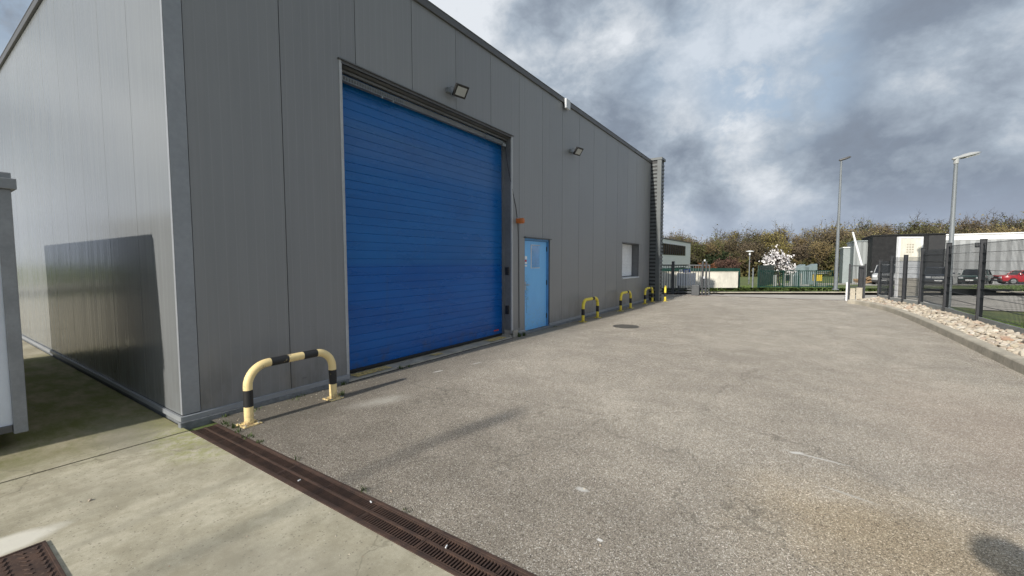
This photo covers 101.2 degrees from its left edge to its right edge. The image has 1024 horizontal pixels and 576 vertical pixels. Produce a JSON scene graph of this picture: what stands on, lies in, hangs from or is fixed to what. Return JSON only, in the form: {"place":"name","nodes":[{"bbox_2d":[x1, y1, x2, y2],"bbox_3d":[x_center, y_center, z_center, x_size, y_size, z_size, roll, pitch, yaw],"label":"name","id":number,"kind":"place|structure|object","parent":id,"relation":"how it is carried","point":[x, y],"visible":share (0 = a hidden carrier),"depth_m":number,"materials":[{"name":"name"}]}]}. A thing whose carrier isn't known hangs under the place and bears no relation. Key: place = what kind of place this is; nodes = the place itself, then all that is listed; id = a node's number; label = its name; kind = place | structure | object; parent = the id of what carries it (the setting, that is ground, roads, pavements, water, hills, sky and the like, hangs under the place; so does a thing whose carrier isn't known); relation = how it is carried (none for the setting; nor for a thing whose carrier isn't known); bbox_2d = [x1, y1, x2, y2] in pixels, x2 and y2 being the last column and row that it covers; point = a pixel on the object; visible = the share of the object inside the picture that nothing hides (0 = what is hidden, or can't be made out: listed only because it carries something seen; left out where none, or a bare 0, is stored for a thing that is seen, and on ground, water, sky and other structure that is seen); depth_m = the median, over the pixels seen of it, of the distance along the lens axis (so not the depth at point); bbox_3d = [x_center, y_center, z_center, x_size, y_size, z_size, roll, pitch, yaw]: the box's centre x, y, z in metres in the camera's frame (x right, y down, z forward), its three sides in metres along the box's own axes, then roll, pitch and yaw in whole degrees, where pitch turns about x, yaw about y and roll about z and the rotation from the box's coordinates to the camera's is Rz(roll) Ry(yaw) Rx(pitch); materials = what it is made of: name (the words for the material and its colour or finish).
{"place":"outdoors","nodes":[
{"label":"outdoors","id":0,"kind":"place"},
{"bbox_2d":[0,340,453,575],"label":"concrete slab","id":1,"kind":"structure","parent":0,"point":[179,508],"depth_m":2.79,"materials":[{"name":"grey concrete"}]},
{"bbox_2d":[0,172,28,434],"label":"site cabin","id":2,"kind":"object","parent":1,"relation":"on","point":[13,411],"visible":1,"depth_m":3.58,"materials":[{"name":"grey metal"}]},
{"bbox_2d":[0,540,65,575],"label":"service cover","id":3,"kind":"object","parent":1,"relation":"in","point":[39,559],"visible":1,"depth_m":2.23,"materials":[{"name":"metal"}]},
{"bbox_2d":[1,431,185,482],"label":"slab joint","id":4,"kind":"object","parent":1,"relation":"on","point":[88,458],"visible":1,"depth_m":3.44,"materials":[{"name":"grey concrete"}]},
{"bbox_2d":[0,0,1023,243],"label":"sky","id":5,"kind":"structure","parent":0,"point":[752,108],"materials":[{"name":"grey"}]},
{"bbox_2d":[188,276,1023,430],"bbox_3d":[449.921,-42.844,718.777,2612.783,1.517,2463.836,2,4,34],"label":"ground","id":6,"kind":"structure","parent":0,"point":[743,281],"depth_m":36.41,"materials":[{"name":"green plant"}]},
{"bbox_2d":[662,238,690,267],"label":"office block","id":7,"kind":"structure","parent":6,"relation":"on","point":[677,252],"depth_m":74.23,"materials":[{"name":"white metal"}]},
{"bbox_2d":[662,243,685,255],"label":"ribbon window","id":8,"kind":"structure","parent":7,"relation":"in","point":[668,249],"depth_m":72.33,"materials":[{"name":"black glass"}]},
{"bbox_2d":[662,271,738,287],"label":"garden wall","id":9,"kind":"structure","parent":6,"relation":"on","point":[723,279],"depth_m":25.82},
{"bbox_2d":[662,268,739,287],"bbox_3d":[11.124,-0.595,26.320,6.250,1.300,0.110,0,4,0],"label":"green screen","id":10,"kind":"object","parent":6,"relation":"on","point":[716,269],"visible":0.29,"depth_m":26.28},
{"bbox_2d":[694,263,716,267],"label":"orange bush","id":11,"kind":"object","parent":6,"relation":"on","point":[712,265],"visible":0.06,"depth_m":54.98,"materials":[{"name":"brown plant"}]},
{"bbox_2d":[704,250,732,265],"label":"dark bush","id":12,"kind":"object","parent":6,"relation":"on","point":[710,260],"visible":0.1,"depth_m":59.90,"materials":[{"name":"green plant"}]},
{"bbox_2d":[712,255,750,268],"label":"bare shrub","id":13,"kind":"object","parent":6,"relation":"on","point":[728,263],"visible":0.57,"depth_m":45.85,"materials":[{"name":"brown plant"}]},
{"bbox_2d":[746,251,753,283],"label":"park lamp","id":14,"kind":"object","parent":6,"relation":"on","point":[749,266],"visible":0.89,"depth_m":49.89,"materials":[{"name":"grey metal"}]},
{"bbox_2d":[752,268,753,287],"bbox_3d":[16.049,-0.635,28.016,0.111,1.400,0.111,-2,4,-34],"label":"post","id":15,"kind":"object","parent":6,"relation":"on","point":[752,277],"visible":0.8,"depth_m":27.98,"materials":[{"name":"grey metal"}]},
{"bbox_2d":[762,244,796,285],"bbox_3d":[20.730,-1.602,32.853,2.567,3.590,2.346,2,4,34],"label":"blossom tree","id":16,"kind":"object","parent":6,"relation":"on","point":[778,262],"visible":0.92,"depth_m":32.58,"materials":[{"name":"white plant"}]},
{"bbox_2d":[783,273,791,285],"bbox_3d":[19.759,-0.593,30.173,0.620,1.000,0.300,0,4,0],"label":"white rack","id":17,"kind":"object","parent":6,"relation":"on","point":[789,279],"visible":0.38,"depth_m":30.05,"materials":[{"name":"white metal"}]},
{"bbox_2d":[757,265,833,287],"bbox_3d":[19.110,-0.803,27.992,3.801,1.420,6.494,3,5,39],"label":"green fence","id":18,"kind":"object","parent":6,"relation":"on","point":[765,275],"visible":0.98,"depth_m":26.75,"materials":[{"name":"green metal"}]},
{"bbox_2d":[793,273,808,285],"bbox_3d":[20.774,-0.570,30.175,0.950,0.950,0.300,0,4,0],"label":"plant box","id":19,"kind":"object","parent":6,"relation":"on","point":[801,284],"visible":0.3,"depth_m":30.05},
{"bbox_2d":[811,271,827,285],"bbox_3d":[22.049,-0.664,30.269,1.000,1.120,0.700,0,4,0],"label":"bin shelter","id":20,"kind":"object","parent":6,"relation":"on","point":[819,277],"visible":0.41,"depth_m":30.16,"materials":[{"name":"yellow plastic"}]},
{"bbox_2d":[832,156,850,289],"bbox_3d":[18.374,-3.527,23.494,0.568,7.476,0.336,1,4,17],"label":"street lamp","id":21,"kind":"object","parent":6,"relation":"on","point":[837,242],"visible":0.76,"depth_m":23.51,"materials":[{"name":"grey metal"}]},
{"bbox_2d":[662,291,1023,292],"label":"street kerb","id":22,"kind":"structure","parent":6,"relation":"on","point":[810,292],"depth_m":21.57,"materials":[{"name":"grey concrete"}]},
{"bbox_2d":[663,209,1023,276],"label":"woodland","id":23,"kind":"object","parent":6,"relation":"on","point":[819,249],"visible":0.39,"depth_m":97.09,"materials":[{"name":"plant"}]},
{"bbox_2d":[667,284,1022,291],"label":"roadside grass","id":24,"kind":"structure","parent":6,"relation":"on","point":[999,287],"depth_m":24.62,"materials":[{"name":"green plant"}]},
{"bbox_2d":[839,247,850,282],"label":"grey shed","id":25,"kind":"structure","parent":6,"relation":"on","point":[844,262],"depth_m":55.09,"materials":[{"name":"grey metal"}]},
{"bbox_2d":[846,240,867,282],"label":"grey hall","id":26,"kind":"structure","parent":6,"relation":"on","point":[862,248],"depth_m":51.34,"materials":[{"name":"grey metal"}]},
{"bbox_2d":[861,233,947,283],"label":"black hall","id":27,"kind":"structure","parent":6,"relation":"on","point":[882,247],"depth_m":46.91,"materials":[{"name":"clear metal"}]},
{"bbox_2d":[944,232,1023,283],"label":"white hall","id":28,"kind":"structure","parent":6,"relation":"on","point":[969,238],"depth_m":43.81,"materials":[{"name":"white metal"}]},
{"bbox_2d":[212,294,1023,575],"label":"yard asphalt","id":29,"kind":"structure","parent":0,"point":[905,435],"depth_m":3.72,"materials":[{"name":"grey asphalt"}]},
{"bbox_2d":[236,349,343,428],"bbox_3d":[-2.353,1.015,4.538,0.170,0.624,1.100,2,4,32],"label":"hoop barrier","id":30,"kind":"object","parent":29,"relation":"on","point":[248,402],"visible":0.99,"depth_m":4.33,"materials":[{"name":"metal"}]},
{"bbox_2d":[0,0,665,429],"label":"warehouse","id":31,"kind":"structure","parent":29,"relation":"on","point":[214,202],"depth_m":5.74,"materials":[{"name":"metal"}]},
{"bbox_2d":[446,82,468,98],"bbox_3d":[-0.899,-3.291,7.042,0.289,0.184,0.302,2,4,34],"label":"floodlight","id":32,"kind":"object","parent":31,"relation":"attached to","point":[460,90],"visible":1,"depth_m":7.00,"materials":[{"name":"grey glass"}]},
{"bbox_2d":[516,218,524,278],"bbox_3d":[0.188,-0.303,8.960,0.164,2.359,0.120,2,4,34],"label":"beacon lamp","id":33,"kind":"object","parent":31,"relation":"attached to","point":[520,220],"visible":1,"depth_m":8.96,"materials":[{"name":"plastic"}]},
{"bbox_2d":[525,241,546,330],"bbox_3d":[0.555,-0.068,9.759,0.106,2.020,1.041,2,4,34],"label":"personnel door","id":34,"kind":"structure","parent":31,"relation":"in","point":[535,252],"depth_m":9.75,"materials":[{"name":"metal"}]},
{"bbox_2d":[564,98,570,110],"bbox_3d":[1.390,-4.601,10.535,0.063,0.240,0.240,2,4,34],"label":"alarm box","id":35,"kind":"object","parent":31,"relation":"attached to","point":[567,102],"visible":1,"depth_m":10.47,"materials":[{"name":"white plastic"}]},
{"bbox_2d":[569,147,582,155],"bbox_3d":[1.673,-3.533,10.884,0.289,0.184,0.302,2,4,34],"label":"floodlight","id":36,"kind":"object","parent":31,"relation":"attached to","point":[578,151],"visible":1,"depth_m":10.83,"materials":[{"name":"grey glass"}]},
{"bbox_2d":[190,424,536,575],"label":"drain channel","id":37,"kind":"object","parent":29,"relation":"in","point":[429,543],"visible":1,"depth_m":2.69,"materials":[{"name":"metal"}]},
{"bbox_2d":[221,318,586,512],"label":"weeds","id":38,"kind":"object","parent":29,"relation":"on","point":[342,393],"visible":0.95,"depth_m":4.15,"materials":[{"name":"green plant"}]},
{"bbox_2d":[349,336,511,381],"bbox_3d":[-1.280,1.137,7.382,0.470,0.044,3.940,2,4,34],"label":"threshold","id":39,"kind":"object","parent":29,"relation":"on","point":[424,358],"depth_m":6.85,"materials":[{"name":"grey concrete"}]},
{"bbox_2d":[349,338,511,382],"bbox_3d":[-1.074,1.166,7.246,0.023,0.023,4.000,2,4,34],"label":"threshold slot","id":40,"kind":"object","parent":29,"relation":"in","point":[426,361],"visible":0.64,"depth_m":6.84,"materials":[{"name":"black metal"}]},
{"bbox_2d":[52,340,815,566],"bbox_3d":[0.136,1.320,4.491,5.067,0.016,7.512,2,4,34],"label":"loose grit","id":41,"kind":"object","parent":29,"relation":"on","point":[390,490],"visible":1,"depth_m":2.88,"materials":[{"name":"stone"}]},
{"bbox_2d":[579,297,600,321],"bbox_3d":[2.175,0.568,11.636,0.170,0.624,1.170,2,4,34],"label":"hoop barrier","id":42,"kind":"object","parent":29,"relation":"on","point":[583,308],"visible":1,"depth_m":11.34,"materials":[{"name":"metal"}]},
{"bbox_2d":[618,291,632,310],"bbox_3d":[3.817,0.412,14.107,0.170,0.624,1.170,2,4,34],"label":"hoop barrier","id":43,"kind":"object","parent":29,"relation":"on","point":[620,300],"visible":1,"depth_m":13.88,"materials":[{"name":"metal"}]},
{"bbox_2d":[613,324,638,327],"bbox_3d":[2.824,0.952,10.431,0.640,0.022,0.640,2,4,34],"label":"manhole cover","id":44,"kind":"object","parent":29,"relation":"in","point":[625,326],"visible":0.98,"depth_m":10.36,"materials":[{"name":"metal"}]},
{"bbox_2d":[643,287,653,303],"bbox_3d":[5.317,0.271,16.347,0.170,0.624,1.170,2,4,34],"label":"hoop barrier","id":45,"kind":"object","parent":29,"relation":"on","point":[646,288],"visible":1,"depth_m":16.14,"materials":[{"name":"metal"}]},
{"bbox_2d":[663,285,666,300],"bbox_3d":[6.357,0.201,17.441,0.170,0.624,0.970,1,4,20],"label":"hoop barrier","id":46,"kind":"object","parent":29,"relation":"on","point":[664,299],"visible":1,"depth_m":17.05,"materials":[{"name":"metal"}]},
{"bbox_2d":[691,285,699,295],"bbox_3d":[8.726,0.103,19.971,0.340,0.500,0.280,2,4,34],"label":"gate motor","id":47,"kind":"object","parent":29,"relation":"on","point":[695,290],"visible":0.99,"depth_m":19.86,"materials":[{"name":"grey metal"}]},
{"bbox_2d":[847,299,1023,374],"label":"kerb","id":48,"kind":"structure","parent":29,"relation":"on","point":[1011,360],"depth_m":8.17,"materials":[{"name":"grey concrete"}]},
{"bbox_2d":[690,249,832,267],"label":"wooded hill","id":49,"kind":"structure","parent":0,"point":[740,257],"depth_m":115.74,"materials":[{"name":"plant"}]},
{"bbox_2d":[662,288,1023,311],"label":"road","id":50,"kind":"structure","parent":0,"point":[842,296],"depth_m":19.93,"materials":[{"name":"grey asphalt"}]},
{"bbox_2d":[677,269,694,290],"bbox_3d":[9.509,-0.434,22.956,1.020,1.200,0.084,0,4,0],"label":"white board","id":51,"kind":"object","parent":50,"relation":"on","point":[687,279],"visible":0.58,"depth_m":22.91,"materials":[{"name":"grey metal"}]},
{"bbox_2d":[661,260,837,300],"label":"sliding gate","id":52,"kind":"structure","parent":50,"relation":"on","point":[672,288],"depth_m":20.51,"materials":[{"name":"metal"}]},
{"bbox_2d":[845,264,866,300],"bbox_3d":[13.824,-0.218,16.906,0.090,1.500,0.600,-4,5,-44],"label":"gate leaf","id":53,"kind":"object","parent":50,"relation":"on","point":[850,293],"visible":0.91,"depth_m":16.92,"materials":[{"name":"metal"}]},
{"bbox_2d":[852,232,863,297],"bbox_3d":[13.972,-0.872,17.025,0.472,2.789,0.177,2,4,26],"label":"barrier arm","id":54,"kind":"object","parent":50,"relation":"on","point":[860,267],"visible":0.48,"depth_m":16.93},
{"bbox_2d":[894,237,923,296],"bbox_3d":[17.583,-0.924,18.640,1.070,2.680,0.120,0,4,0],"label":"totem sign","id":55,"kind":"object","parent":50,"relation":"on","point":[911,247],"visible":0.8,"depth_m":18.57,"materials":[{"name":"white metal"}]},
{"bbox_2d":[777,283,938,286],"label":"driveway","id":56,"kind":"structure","parent":0,"point":[842,283],"depth_m":50.94,"materials":[{"name":"grey asphalt"}]},
{"bbox_2d":[793,264,816,284],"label":"covered cart","id":57,"kind":"object","parent":56,"relation":"on","point":[807,267],"visible":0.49,"depth_m":40.06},
{"bbox_2d":[857,283,1021,285],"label":"parking area","id":58,"kind":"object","parent":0,"point":[942,284],"depth_m":40.93,"materials":[{"name":"grey asphalt"}]},
{"bbox_2d":[853,276,871,283],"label":"log pile","id":59,"kind":"object","parent":58,"relation":"on","point":[868,279],"visible":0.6,"depth_m":46.32,"materials":[{"name":"brown wood"}]},
{"bbox_2d":[870,264,902,283],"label":"parked van","id":60,"kind":"object","parent":58,"relation":"on","point":[874,279],"visible":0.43,"depth_m":41.30,"materials":[{"name":"silver paint"}]},
{"bbox_2d":[924,267,953,283],"bbox_3d":[40.553,-1.175,40.192,2.320,1.675,4.586,3,5,42],"label":"parked suv","id":61,"kind":"object","parent":58,"relation":"on","point":[935,276],"visible":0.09,"depth_m":39.00,"materials":[{"name":"black paint"}]},
{"bbox_2d":[958,269,992,283],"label":"parked car","id":62,"kind":"object","parent":58,"relation":"on","point":[988,275],"visible":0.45,"depth_m":42.08,"materials":[{"name":"paint"}]},
{"bbox_2d":[990,270,1023,283],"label":"parked car","id":63,"kind":"object","parent":58,"relation":"on","point":[994,278],"visible":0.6,"depth_m":40.39,"materials":[{"name":"red paint"}]},
{"bbox_2d":[954,307,1023,327],"bbox_3d":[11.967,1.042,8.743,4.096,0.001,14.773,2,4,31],"label":"verge","id":64,"kind":"structure","parent":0,"point":[998,316],"depth_m":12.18,"materials":[{"name":"green plant"}]},
{"bbox_2d":[948,151,980,308],"bbox_3d":[15.028,-1.887,14.062,1.023,5.276,0.300,-1,4,-8],"label":"street lamp","id":65,"kind":"object","parent":64,"relation":"on","point":[953,198],"visible":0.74,"depth_m":13.91,"materials":[{"name":"grey metal"}]},
{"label":"stone bed","id":66,"kind":"structure","parent":0,"visible":0},
{"bbox_2d":[854,296,1019,336],"bbox_3d":[10.189,0.806,9.837,1.270,0.265,14.295,2,4,29],"label":"gravel strip","id":67,"kind":"object","parent":66,"relation":"on","point":[968,326],"visible":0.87,"depth_m":10.19,"materials":[{"name":"beige gravel"}]},
{"bbox_2d":[877,239,1023,334],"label":"fence","id":68,"kind":"object","parent":67,"relation":"in","point":[982,268],"visible":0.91,"depth_m":10.70,"materials":[{"name":"metal"}]},
{"bbox_2d":[1001,337,1013,340],"bbox_3d":[8.924,0.932,7.561,0.185,0.084,0.127,3,-11,42],"label":"stone","id":69,"kind":"object","parent":66,"relation":"on","point":[1006,339],"visible":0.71,"depth_m":7.54,"materials":[{"name":"beige stone"}]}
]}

